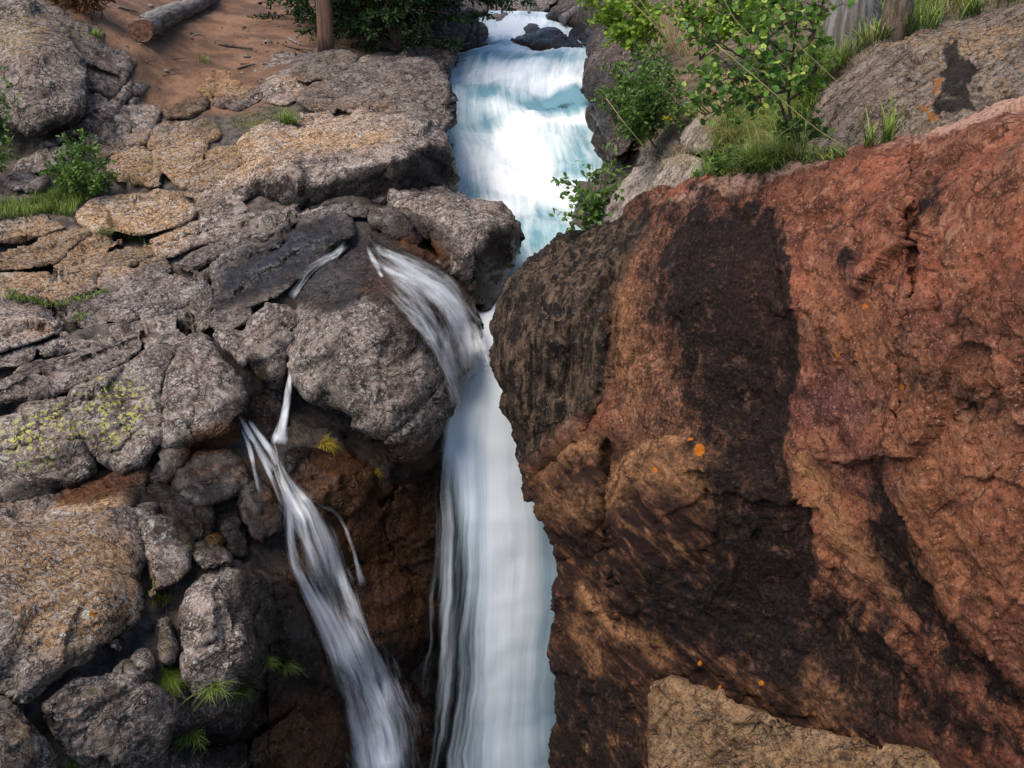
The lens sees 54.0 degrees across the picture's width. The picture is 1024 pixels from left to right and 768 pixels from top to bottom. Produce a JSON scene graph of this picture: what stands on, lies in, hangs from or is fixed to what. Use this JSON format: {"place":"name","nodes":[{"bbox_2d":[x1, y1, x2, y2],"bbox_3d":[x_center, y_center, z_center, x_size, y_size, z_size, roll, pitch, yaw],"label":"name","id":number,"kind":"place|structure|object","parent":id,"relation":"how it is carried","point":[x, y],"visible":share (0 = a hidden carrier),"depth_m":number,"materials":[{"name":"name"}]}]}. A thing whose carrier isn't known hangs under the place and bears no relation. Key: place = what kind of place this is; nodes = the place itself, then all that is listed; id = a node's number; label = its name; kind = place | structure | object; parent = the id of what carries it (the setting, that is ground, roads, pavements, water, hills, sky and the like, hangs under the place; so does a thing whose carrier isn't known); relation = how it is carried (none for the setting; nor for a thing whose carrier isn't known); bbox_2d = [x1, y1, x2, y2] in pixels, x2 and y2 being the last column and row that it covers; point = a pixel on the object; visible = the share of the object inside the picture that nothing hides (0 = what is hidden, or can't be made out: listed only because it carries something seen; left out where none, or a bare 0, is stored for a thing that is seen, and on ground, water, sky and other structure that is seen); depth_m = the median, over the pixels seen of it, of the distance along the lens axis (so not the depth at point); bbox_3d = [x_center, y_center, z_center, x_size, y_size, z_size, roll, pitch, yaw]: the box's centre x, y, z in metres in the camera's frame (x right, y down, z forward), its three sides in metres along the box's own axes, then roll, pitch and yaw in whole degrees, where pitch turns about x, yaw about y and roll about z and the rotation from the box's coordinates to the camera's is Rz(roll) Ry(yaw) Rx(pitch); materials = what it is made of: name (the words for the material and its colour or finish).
{"place":"outdoors","nodes":[
{"label":"outdoors","id":0,"kind":"place"},
{"bbox_2d":[0,186,87,220],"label":"grass","id":1,"kind":"structure","parent":0,"point":[28,208],"depth_m":11.99,"materials":[{"name":"plant"}]},
{"bbox_2d":[444,299,557,767],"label":"waterfall water","id":2,"kind":"structure","parent":0,"point":[512,571],"depth_m":10.87,"materials":[{"name":"liquid"}]},
{"bbox_2d":[0,0,1023,767],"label":"terrain","id":3,"kind":"structure","parent":0,"point":[442,676],"depth_m":11.11,"materials":[{"name":"stone"}]},
{"bbox_2d":[0,493,52,526],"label":"flat rock","id":4,"kind":"object","parent":3,"relation":"on","point":[28,512],"visible":0.48,"depth_m":8.22,"materials":[{"name":"stone"}]},
{"bbox_2d":[3,172,49,192],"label":"stone","id":5,"kind":"object","parent":3,"relation":"on","point":[15,181],"visible":0.97,"depth_m":12.20,"materials":[{"name":"stone"}]},
{"bbox_2d":[0,695,60,767],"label":"rock","id":6,"kind":"object","parent":3,"relation":"on","point":[25,742],"visible":1,"depth_m":6.49,"materials":[{"name":"stone"}]},
{"bbox_2d":[0,303,63,352],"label":"flat rock","id":7,"kind":"object","parent":3,"relation":"on","point":[20,325],"visible":0.99,"depth_m":9.66,"materials":[{"name":"stone"}]},
{"bbox_2d":[0,208,65,243],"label":"flat rock","id":8,"kind":"object","parent":3,"relation":"on","point":[20,229],"visible":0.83,"depth_m":11.47,"materials":[{"name":"stone"}]},
{"bbox_2d":[12,146,74,173],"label":"rock","id":9,"kind":"object","parent":3,"relation":"on","point":[32,162],"visible":0.61,"depth_m":12.55,"materials":[{"name":"stone"}]},
{"bbox_2d":[0,0,88,138],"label":"boulder","id":10,"kind":"object","parent":3,"relation":"on","point":[43,61],"visible":0.95,"depth_m":12.82,"materials":[{"name":"stone"}]},
{"bbox_2d":[0,227,91,271],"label":"flat rock","id":11,"kind":"object","parent":3,"relation":"on","point":[53,248],"visible":0.91,"depth_m":11.09,"materials":[{"name":"stone"}]},
{"bbox_2d":[0,270,96,304],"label":"flat rock","id":12,"kind":"object","parent":3,"relation":"on","point":[65,286],"visible":0.74,"depth_m":10.51,"materials":[{"name":"stone"}]},
{"bbox_2d":[0,395,97,502],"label":"flat rock","id":13,"kind":"object","parent":3,"relation":"on","point":[43,449],"visible":0.84,"depth_m":8.55,"materials":[{"name":"stone"}]},
{"bbox_2d":[0,319,144,404],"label":"flat rock","id":14,"kind":"object","parent":3,"relation":"on","point":[47,378],"visible":0.91,"depth_m":9.18,"materials":[{"name":"stone"}]},
{"bbox_2d":[0,504,146,703],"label":"boulder","id":15,"kind":"object","parent":3,"relation":"on","point":[71,594],"visible":0.97,"depth_m":7.17,"materials":[{"name":"stone"}]},
{"bbox_2d":[35,128,120,199],"bbox_3d":[-5.211,-2.597,12.016,0.959,0.932,0.856,0,25,0],"label":"leafy shrub","id":16,"kind":"object","parent":3,"relation":"on","point":[91,182],"visible":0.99,"depth_m":12.03,"materials":[{"name":"green plant"}]},
{"bbox_2d":[37,320,130,357],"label":"flat rock","id":17,"kind":"object","parent":3,"relation":"on","point":[63,343],"visible":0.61,"depth_m":9.61,"materials":[{"name":"stone"}]},
{"bbox_2d":[40,71,134,148],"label":"rock","id":18,"kind":"object","parent":3,"relation":"on","point":[109,111],"visible":0.77,"depth_m":13.19,"materials":[{"name":"stone"}]},
{"bbox_2d":[38,1,136,85],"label":"flat rock","id":19,"kind":"object","parent":18,"relation":"on","point":[120,64],"visible":0.8,"depth_m":14.02,"materials":[{"name":"stone"}]},
{"bbox_2d":[53,235,123,277],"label":"rock","id":20,"kind":"object","parent":3,"relation":"on","point":[87,256],"visible":0.71,"depth_m":11.08,"materials":[{"name":"stone"}]},
{"bbox_2d":[44,486,140,521],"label":"flat rock","id":21,"kind":"object","parent":3,"relation":"on","point":[78,500],"visible":0.57,"depth_m":8.34,"materials":[{"name":"stone"}]},
{"bbox_2d":[74,287,119,327],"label":"rock","id":22,"kind":"object","parent":3,"relation":"on","point":[97,310],"visible":0.76,"depth_m":10.13,"materials":[{"name":"stone"}]},
{"bbox_2d":[41,659,180,767],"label":"rock","id":23,"kind":"object","parent":3,"relation":"on","point":[114,719],"visible":1,"depth_m":6.98,"materials":[{"name":"stone"}]},
{"bbox_2d":[67,342,176,475],"bbox_3d":[-3.549,0.202,9.308,1.031,0.906,1.647,0,25,0],"label":"boulder","id":24,"kind":"object","parent":3,"relation":"on","point":[117,414],"visible":0.89,"depth_m":8.82,"materials":[{"name":"stone"}]},
{"bbox_2d":[102,464,151,488],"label":"rock","id":25,"kind":"object","parent":3,"relation":"on","point":[138,479],"visible":0.6,"depth_m":8.68,"materials":[{"name":"stone"}]},
{"bbox_2d":[105,146,152,186],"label":"rock","id":26,"kind":"object","parent":3,"relation":"on","point":[135,163],"visible":0.69,"depth_m":12.83,"materials":[{"name":"stone"}]},
{"bbox_2d":[105,244,155,267],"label":"rock","id":27,"kind":"object","parent":3,"relation":"on","point":[128,256],"visible":0.77,"depth_m":11.18,"materials":[{"name":"stone"}]},
{"bbox_2d":[107,280,154,322],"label":"rock","id":28,"kind":"object","parent":3,"relation":"on","point":[128,303],"visible":0.63,"depth_m":10.28,"materials":[{"name":"stone"}]},
{"bbox_2d":[74,188,197,237],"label":"flat rock","id":29,"kind":"object","parent":3,"relation":"on","point":[151,211],"visible":0.95,"depth_m":11.87,"materials":[{"name":"stone"}]},
{"bbox_2d":[126,96,162,132],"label":"rock","id":30,"kind":"object","parent":3,"relation":"on","point":[144,117],"visible":0.66,"depth_m":13.72,"materials":[{"name":"stone"}]},
{"bbox_2d":[132,313,188,348],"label":"boulder","id":31,"kind":"object","parent":3,"relation":"on","point":[169,332],"visible":0.64,"depth_m":9.81,"materials":[{"name":"stone"}]},
{"bbox_2d":[134,502,195,597],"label":"rock","id":32,"kind":"object","parent":3,"relation":"on","point":[170,544],"visible":0.87,"depth_m":8.04,"materials":[{"name":"stone"}]},
{"bbox_2d":[155,616,179,664],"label":"stone","id":33,"kind":"object","parent":3,"relation":"on","point":[167,644],"visible":0.94,"depth_m":7.46,"materials":[{"name":"stone"}]},
{"bbox_2d":[146,120,192,150],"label":"rock","id":34,"kind":"object","parent":3,"relation":"on","point":[164,134],"visible":0.73,"depth_m":13.52,"materials":[{"name":"stone"}]},
{"bbox_2d":[149,446,191,484],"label":"rock","id":35,"kind":"object","parent":3,"relation":"on","point":[172,460],"visible":0.73,"depth_m":8.83,"materials":[{"name":"stone"}]},
{"bbox_2d":[127,0,215,42],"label":"fallen log","id":36,"kind":"object","parent":3,"relation":"on","point":[146,26],"visible":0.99,"depth_m":16.07,"materials":[{"name":"grey wood"}]},
{"bbox_2d":[139,272,208,318],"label":"rock","id":37,"kind":"object","parent":3,"relation":"on","point":[170,294],"visible":0.73,"depth_m":10.35,"materials":[{"name":"stone"}]},
{"bbox_2d":[160,137,209,190],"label":"flat rock","id":38,"kind":"object","parent":3,"relation":"on","point":[182,159],"visible":0.85,"depth_m":12.99,"materials":[{"name":"stone"}]},
{"bbox_2d":[162,95,210,120],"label":"stone","id":39,"kind":"object","parent":3,"relation":"on","point":[187,109],"visible":0.96,"depth_m":14.11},
{"bbox_2d":[159,500,217,541],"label":"rock","id":40,"kind":"object","parent":3,"relation":"on","point":[199,522],"visible":0.62,"depth_m":8.48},
{"bbox_2d":[143,741,250,767],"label":"rock","id":41,"kind":"object","parent":3,"relation":"on","point":[221,755],"visible":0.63,"depth_m":7.88,"materials":[{"name":"stone"}]},
{"bbox_2d":[183,284,215,341],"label":"flat rock","id":42,"kind":"object","parent":3,"relation":"on","point":[199,308],"visible":0.82,"depth_m":10.21,"materials":[{"name":"stone"}]},
{"bbox_2d":[159,338,249,448],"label":"boulder","id":43,"kind":"object","parent":3,"relation":"on","point":[204,396],"visible":0.94,"depth_m":9.07,"materials":[{"name":"stone"}]},
{"bbox_2d":[171,447,250,506],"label":"flat rock","id":44,"kind":"object","parent":3,"relation":"on","point":[213,477],"visible":0.84,"depth_m":8.89,"materials":[{"name":"stone"}]},
{"bbox_2d":[192,539,232,569],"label":"rock","id":45,"kind":"object","parent":3,"relation":"on","point":[206,555],"visible":0.9,"depth_m":8.18,"materials":[{"name":"stone"}]},
{"bbox_2d":[187,144,242,192],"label":"flat rock","id":46,"kind":"object","parent":3,"relation":"on","point":[218,163],"visible":0.62,"depth_m":12.62,"materials":[{"name":"stone"}]},
{"bbox_2d":[195,70,241,98],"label":"stone","id":47,"kind":"object","parent":3,"relation":"on","point":[208,88],"visible":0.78,"depth_m":14.92,"materials":[{"name":"stone"}]},
{"bbox_2d":[170,686,267,746],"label":"rock","id":48,"kind":"object","parent":3,"relation":"on","point":[225,723],"visible":0.62,"depth_m":7.90,"materials":[{"name":"stone"}]},
{"bbox_2d":[184,164,257,201],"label":"flat rock","id":49,"kind":"object","parent":3,"relation":"on","point":[232,186],"visible":0.59,"depth_m":12.30,"materials":[{"name":"stone"}]},
{"bbox_2d":[194,193,249,217],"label":"flat rock","id":50,"kind":"object","parent":3,"relation":"on","point":[208,206],"visible":0.58,"depth_m":12.00,"materials":[{"name":"stone"}]},
{"bbox_2d":[178,567,277,701],"bbox_3d":[-2.314,2.000,8.104,0.777,1.292,1.445,0,25,0],"label":"boulder","id":51,"kind":"object","parent":3,"relation":"on","point":[226,617],"visible":0.97,"depth_m":7.54,"materials":[{"name":"stone"}]},
{"bbox_2d":[208,302,254,330],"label":"flat rock","id":52,"kind":"object","parent":3,"relation":"on","point":[230,314],"visible":0.69,"depth_m":10.04,"materials":[{"name":"stone"}]},
{"bbox_2d":[220,512,249,559],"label":"rock","id":53,"kind":"object","parent":3,"relation":"on","point":[233,530],"visible":0.9,"depth_m":8.58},
{"bbox_2d":[148,204,322,258],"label":"flat rock","id":54,"kind":"object","parent":3,"relation":"on","point":[205,229],"visible":0.61,"depth_m":11.63,"materials":[{"name":"stone"}]},
{"bbox_2d":[212,85,262,110],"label":"stone","id":55,"kind":"object","parent":3,"relation":"on","point":[235,97],"visible":0.8,"depth_m":14.44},
{"bbox_2d":[192,234,283,285],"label":"flat rock","id":56,"kind":"object","parent":3,"relation":"on","point":[247,250],"visible":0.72,"depth_m":11.00,"materials":[{"name":"stone"}]},
{"bbox_2d":[212,302,297,389],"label":"boulder","id":57,"kind":"object","parent":3,"relation":"on","point":[260,342],"visible":0.93,"depth_m":9.70,"materials":[{"name":"stone"}]},
{"bbox_2d":[236,476,283,543],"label":"rock","id":58,"kind":"object","parent":3,"relation":"on","point":[259,506],"visible":0.94,"depth_m":8.87,"materials":[{"name":"stone"}]},
{"bbox_2d":[244,386,289,441],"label":"rock","id":59,"kind":"object","parent":3,"relation":"on","point":[267,406],"visible":0.76,"depth_m":9.60,"materials":[{"name":"stone"}]},
{"bbox_2d":[175,201,368,273],"bbox_3d":[-2.809,-1.775,11.671,2.252,0.628,1.050,-11,27,-22],"label":"flat rock","id":60,"kind":"object","parent":3,"relation":"on","point":[200,258],"visible":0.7,"depth_m":11.38,"materials":[{"name":"stone"}]},
{"bbox_2d":[254,77,311,105],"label":"rock","id":61,"kind":"object","parent":3,"relation":"on","point":[279,92],"visible":0.7,"depth_m":14.52,"materials":[{"name":"stone"}]},
{"bbox_2d":[211,212,355,308],"bbox_3d":[-2.518,-1.369,10.970,1.206,0.662,2.178,13,28,25],"label":"flat rock","id":62,"kind":"object","parent":3,"relation":"on","point":[310,244],"visible":0.96,"depth_m":10.69,"materials":[{"name":"stone"}]},
{"bbox_2d":[248,705,335,767],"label":"flat rock","id":63,"kind":"object","parent":3,"relation":"on","point":[295,737],"visible":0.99,"depth_m":8.76,"materials":[{"name":"stone"}]},
{"bbox_2d":[265,580,350,767],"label":"rock","id":64,"kind":"object","parent":3,"relation":"on","point":[315,695],"visible":0.81,"depth_m":8.79,"materials":[{"name":"stone"}]},
{"bbox_2d":[290,45,358,83],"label":"boulder","id":65,"kind":"object","parent":3,"relation":"on","point":[311,66],"visible":0.84,"depth_m":15.23,"materials":[{"name":"stone"}]},
{"bbox_2d":[316,0,333,51],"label":"conifer tree","id":66,"kind":"object","parent":3,"relation":"on","point":[324,19],"visible":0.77,"depth_m":15.92,"materials":[{"name":"brown plant"}]},
{"bbox_2d":[284,446,378,516],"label":"rock","id":67,"kind":"object","parent":3,"relation":"on","point":[342,485],"visible":1,"depth_m":9.28,"materials":[{"name":"stone"}]},
{"bbox_2d":[284,494,385,767],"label":"trickle water","id":68,"kind":"structure","parent":3,"relation":"on","point":[317,608],"depth_m":9.23,"materials":[{"name":"liquid"}]},
{"bbox_2d":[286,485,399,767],"bbox_3d":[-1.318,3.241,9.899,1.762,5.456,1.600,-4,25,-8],"label":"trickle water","id":69,"kind":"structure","parent":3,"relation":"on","point":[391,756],"depth_m":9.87,"materials":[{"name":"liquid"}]},
{"bbox_2d":[236,105,459,209],"bbox_3d":[-2.177,-3.072,13.597,2.992,1.247,3.704,0,25,0],"label":"flat rock","id":70,"kind":"object","parent":3,"relation":"on","point":[360,151],"visible":0.86,"depth_m":12.41,"materials":[{"name":"stone"}]},
{"bbox_2d":[261,0,467,66],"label":"conifer tree","id":71,"kind":"object","parent":3,"relation":"on","point":[341,26],"visible":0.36,"depth_m":16.95,"materials":[{"name":"green plant"}]},
{"bbox_2d":[344,493,395,563],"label":"rock","id":72,"kind":"object","parent":3,"relation":"on","point":[365,533],"visible":0.8,"depth_m":9.71,"materials":[{"name":"stone"}]},
{"bbox_2d":[295,56,457,132],"bbox_3d":[-1.948,-4.351,14.991,2.364,0.908,3.907,0,25,0],"label":"flat rock","id":73,"kind":"object","parent":3,"relation":"on","point":[388,86],"visible":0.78,"depth_m":14.21,"materials":[{"name":"stone"}]},
{"bbox_2d":[286,237,483,466],"bbox_3d":[-1.300,-0.345,10.520,1.998,2.061,2.795,0,25,0],"label":"boulder","id":74,"kind":"object","parent":3,"relation":"on","point":[365,350],"visible":0.95,"depth_m":9.58,"materials":[{"name":"stone"}]},
{"bbox_2d":[373,51,398,61],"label":"rock","id":75,"kind":"object","parent":3,"relation":"on","point":[382,54],"visible":0.3,"depth_m":16.63,"materials":[{"name":"stone"}]},
{"bbox_2d":[337,0,433,54],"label":"leafy shrub","id":76,"kind":"object","parent":75,"relation":"on","point":[396,27],"visible":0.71,"depth_m":16.45,"materials":[{"name":"green plant"}]},
{"bbox_2d":[281,0,503,50],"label":"conifer tree","id":77,"kind":"object","parent":3,"relation":"on","point":[385,13],"visible":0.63,"depth_m":17.07,"materials":[{"name":"green plant"}]},
{"bbox_2d":[367,206,422,246],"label":"rock","id":78,"kind":"object","parent":3,"relation":"on","point":[393,221],"visible":0.9,"depth_m":11.49,"materials":[{"name":"stone"}]},
{"bbox_2d":[346,561,444,681],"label":"rock","id":79,"kind":"object","parent":3,"relation":"on","point":[398,614],"visible":0.94,"depth_m":9.97,"materials":[{"name":"stone"}]},
{"bbox_2d":[368,680,439,767],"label":"rock","id":80,"kind":"object","parent":3,"relation":"on","point":[412,714],"visible":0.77,"depth_m":10.41,"materials":[{"name":"stone"}]},
{"bbox_2d":[382,464,459,583],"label":"rock","id":81,"kind":"object","parent":3,"relation":"on","point":[420,525],"visible":0.94,"depth_m":10.48,"materials":[{"name":"stone"}]},
{"bbox_2d":[418,0,468,71],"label":"boulder","id":82,"kind":"object","parent":3,"relation":"on","point":[445,58],"visible":0.45,"depth_m":17.48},
{"bbox_2d":[387,184,524,311],"bbox_3d":[-0.643,-1.804,12.635,1.668,1.409,2.397,-14,28,-28],"label":"boulder","id":83,"kind":"object","parent":3,"relation":"on","point":[476,244],"visible":0.86,"depth_m":11.87,"materials":[{"name":"stone"}]},
{"bbox_2d":[583,11,652,159],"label":"rock","id":84,"kind":"object","parent":3,"relation":"on","point":[596,54],"visible":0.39,"depth_m":13.62,"materials":[{"name":"stone"}]},
{"bbox_2d":[575,0,669,65],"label":"leafy shrub","id":85,"kind":"object","parent":3,"relation":"on","point":[617,24],"visible":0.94,"depth_m":11.78,"materials":[{"name":"green plant"}]},
{"bbox_2d":[590,37,697,148],"bbox_3d":[1.364,-2.947,10.360,1.091,1.145,1.031,-18,30,-33],"label":"leafy shrub","id":86,"kind":"object","parent":3,"relation":"on","point":[643,116],"visible":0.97,"depth_m":10.38,"materials":[{"name":"green plant"}]},
{"bbox_2d":[604,153,719,222],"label":"rock","id":87,"kind":"object","parent":3,"relation":"on","point":[648,176],"visible":0.43,"depth_m":10.73,"materials":[{"name":"stone"}]},
{"bbox_2d":[628,138,699,165],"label":"rock","id":88,"kind":"object","parent":3,"relation":"on","point":[642,159],"visible":0.45,"depth_m":10.96,"materials":[{"name":"stone"}]},
{"bbox_2d":[679,110,742,154],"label":"rock","id":89,"kind":"object","parent":3,"relation":"on","point":[691,133],"visible":0.48,"depth_m":9.84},
{"bbox_2d":[658,0,823,59],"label":"leafy shrub","id":90,"kind":"object","parent":3,"relation":"on","point":[729,28],"visible":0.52,"depth_m":10.74,"materials":[{"name":"green plant"}]},
{"bbox_2d":[489,96,1023,767],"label":"boulder","id":91,"kind":"object","parent":3,"relation":"on","point":[767,434],"visible":0.96,"depth_m":7.51,"materials":[{"name":"red stone"}]},
{"bbox_2d":[549,143,631,230],"bbox_3d":[0.762,-1.791,9.645,0.819,0.922,0.461,-13,28,-26],"label":"leafy shrub","id":92,"kind":"object","parent":91,"relation":"on","point":[596,205],"visible":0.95,"depth_m":9.65,"materials":[{"name":"green plant"}]},
{"bbox_2d":[669,0,857,132],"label":"aspen sapling","id":93,"kind":"object","parent":91,"relation":"on","point":[778,74],"visible":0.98,"depth_m":7.07,"materials":[{"name":"green plant"}]},
{"bbox_2d":[683,142,853,177],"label":"grass","id":94,"kind":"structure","parent":91,"relation":"on","point":[832,155],"depth_m":7.64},
{"bbox_2d":[647,675,940,767],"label":"rock","id":95,"kind":"object","parent":91,"relation":"on","point":[690,725],"visible":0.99,"depth_m":7.98,"materials":[{"name":"stone"}]},
{"bbox_2d":[770,110,834,147],"bbox_3d":[2.222,-1.962,7.712,0.511,0.295,0.230,0,25,0],"label":"leafy weed","id":96,"kind":"object","parent":91,"relation":"on","point":[814,133],"visible":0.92,"depth_m":7.71,"materials":[{"name":"green plant"}]},
{"bbox_2d":[671,34,857,177],"bbox_3d":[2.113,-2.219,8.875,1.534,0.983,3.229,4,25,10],"label":"grass","id":97,"kind":"structure","parent":3,"relation":"on","point":[767,164],"depth_m":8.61,"materials":[{"name":"plant"}]},
{"bbox_2d":[822,0,881,52],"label":"tree","id":98,"kind":"object","parent":3,"relation":"on","point":[839,14],"visible":0.43,"depth_m":9.59,"materials":[{"name":"plant"}]},
{"bbox_2d":[878,0,912,41],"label":"tree","id":99,"kind":"object","parent":3,"relation":"on","point":[901,8],"visible":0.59,"depth_m":8.55,"materials":[{"name":"brown plant"}]},
{"bbox_2d":[781,0,1015,98],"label":"grass","id":100,"kind":"structure","parent":3,"relation":"on","point":[935,19],"depth_m":8.65,"materials":[{"name":"plant"}]},
{"bbox_2d":[798,4,1023,153],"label":"boulder","id":101,"kind":"object","parent":3,"relation":"on","point":[951,72],"visible":0.57,"depth_m":7.85,"materials":[{"name":"grey stone"}]},
{"bbox_2d":[446,10,602,276],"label":"stream water","id":102,"kind":"structure","parent":0,"point":[518,146],"depth_m":16.13,"materials":[{"name":"liquid"}]},
{"bbox_2d":[510,27,582,50],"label":"rock","id":103,"kind":"object","parent":102,"relation":"in","point":[544,38],"visible":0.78,"depth_m":18.94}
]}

